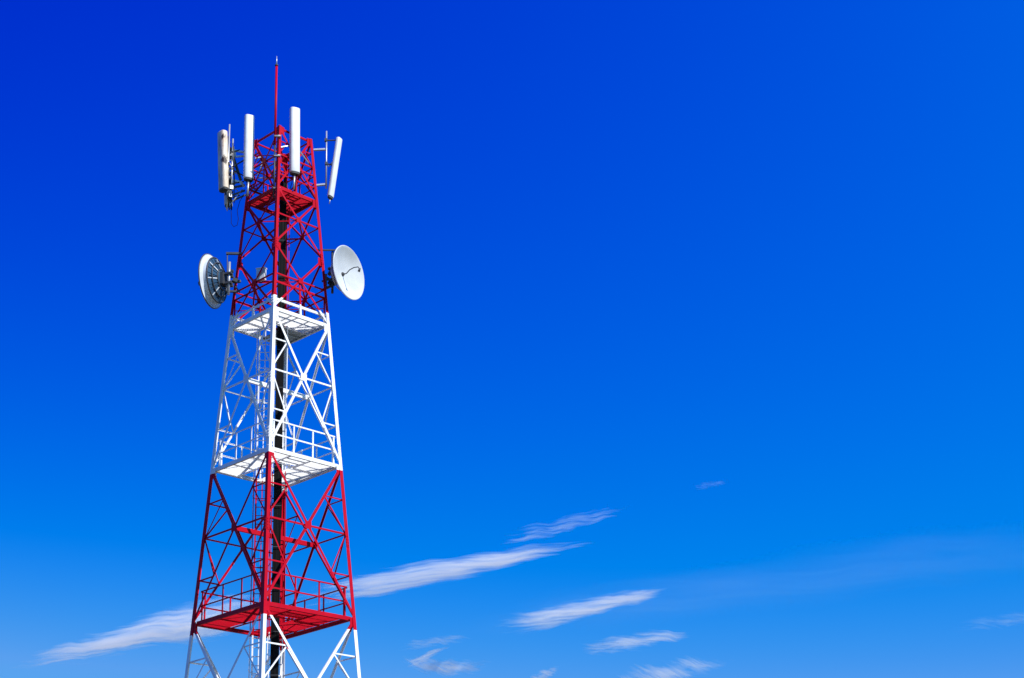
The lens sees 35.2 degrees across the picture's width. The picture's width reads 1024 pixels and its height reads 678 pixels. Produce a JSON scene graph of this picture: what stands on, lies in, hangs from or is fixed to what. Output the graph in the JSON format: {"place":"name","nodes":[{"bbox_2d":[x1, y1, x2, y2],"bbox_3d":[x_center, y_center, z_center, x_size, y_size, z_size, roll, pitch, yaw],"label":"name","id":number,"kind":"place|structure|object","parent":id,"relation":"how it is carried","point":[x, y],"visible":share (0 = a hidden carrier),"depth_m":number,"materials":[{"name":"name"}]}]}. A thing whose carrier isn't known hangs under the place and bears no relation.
{"place":"outdoors","nodes":[
{"label":"outdoors","id":0,"kind":"place"},
{"bbox_2d":[0,0,1023,677],"label":"sky","id":1,"kind":"structure","parent":0,"point":[682,338],"materials":[{"name":"blue"}]},
{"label":"concrete pad","id":2,"kind":"structure","parent":0,"visible":0},
{"bbox_2d":[184,125,360,677],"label":"lattice tower","id":3,"kind":"structure","parent":2,"relation":"on","point":[302,469],"depth_m":53.34,"materials":[{"name":"metal"}]},
{"bbox_2d":[198,252,241,308],"bbox_3d":[-10.255,-2.123,55.554,1.185,2.148,1.764,-22,-30,38],"label":"microwave dish","id":4,"kind":"object","parent":3,"relation":"attached to","point":[215,283],"visible":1,"depth_m":55.22,"materials":[{"name":"white metal"}]},
{"bbox_2d":[217,124,245,226],"bbox_3d":[-9.999,-5.822,57.313,1.079,4.074,0.519,20,-31,-41],"label":"panel antenna","id":5,"kind":"object","parent":3,"relation":"attached to","point":[226,155],"visible":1,"depth_m":57.21,"materials":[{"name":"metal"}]},
{"bbox_2d":[224,172,230,210],"bbox_3d":[-10.081,-5.361,57.314,0.417,1.765,0.214,-21,-29,36],"label":"cable","id":6,"kind":"object","parent":5,"relation":"attached to","point":[225,197],"visible":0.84,"depth_m":57.16,"materials":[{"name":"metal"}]},
{"bbox_2d":[243,114,265,196],"bbox_3d":[-8.878,-6.427,57.696,1.520,3.256,0.397,8,-25,-24],"label":"panel antenna","id":7,"kind":"object","parent":3,"relation":"attached to","point":[248,170],"visible":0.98,"depth_m":57.35,"materials":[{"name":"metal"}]},
{"bbox_2d":[256,267,269,281],"bbox_3d":[-8.425,-2.201,55.159,0.900,0.460,0.318,0,-23,-6],"label":"equipment box","id":8,"kind":"object","parent":3,"relation":"attached to","point":[262,274],"visible":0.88,"depth_m":55.09,"materials":[{"name":"grey metal"}]},
{"bbox_2d":[272,56,280,197],"bbox_3d":[-8.289,-7.553,57.061,0.280,5.765,0.151,1,-23,-8],"label":"lightning rod","id":9,"kind":"object","parent":3,"relation":"attached to","point":[275,111],"visible":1,"depth_m":57.05,"materials":[{"name":"red paint"}]},
{"bbox_2d":[270,175,287,677],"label":"feeder cables","id":10,"kind":"object","parent":3,"relation":"attached to","point":[275,598],"visible":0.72,"depth_m":53.48,"materials":[{"name":"metal"}]},
{"bbox_2d":[281,107,309,189],"bbox_3d":[-7.693,-6.609,57.436,1.005,3.264,1.232,-2,-23,0],"label":"panel antenna","id":11,"kind":"object","parent":3,"relation":"attached to","point":[294,146],"visible":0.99,"depth_m":57.08,"materials":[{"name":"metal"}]},
{"bbox_2d":[314,131,341,203],"bbox_3d":[-6.611,-6.181,57.930,1.033,2.993,0.254,1,-23,-8],"label":"panel antenna","id":12,"kind":"object","parent":3,"relation":"attached to","point":[334,163],"visible":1,"depth_m":57.91,"materials":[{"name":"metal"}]},
{"bbox_2d":[318,245,363,299],"bbox_3d":[-5.779,-2.273,56.238,1.733,2.020,1.332,13,-27,-31],"label":"microwave dish","id":13,"kind":"object","parent":3,"relation":"attached to","point":[345,272],"visible":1,"depth_m":56.30,"materials":[{"name":"white metal"}]}
]}

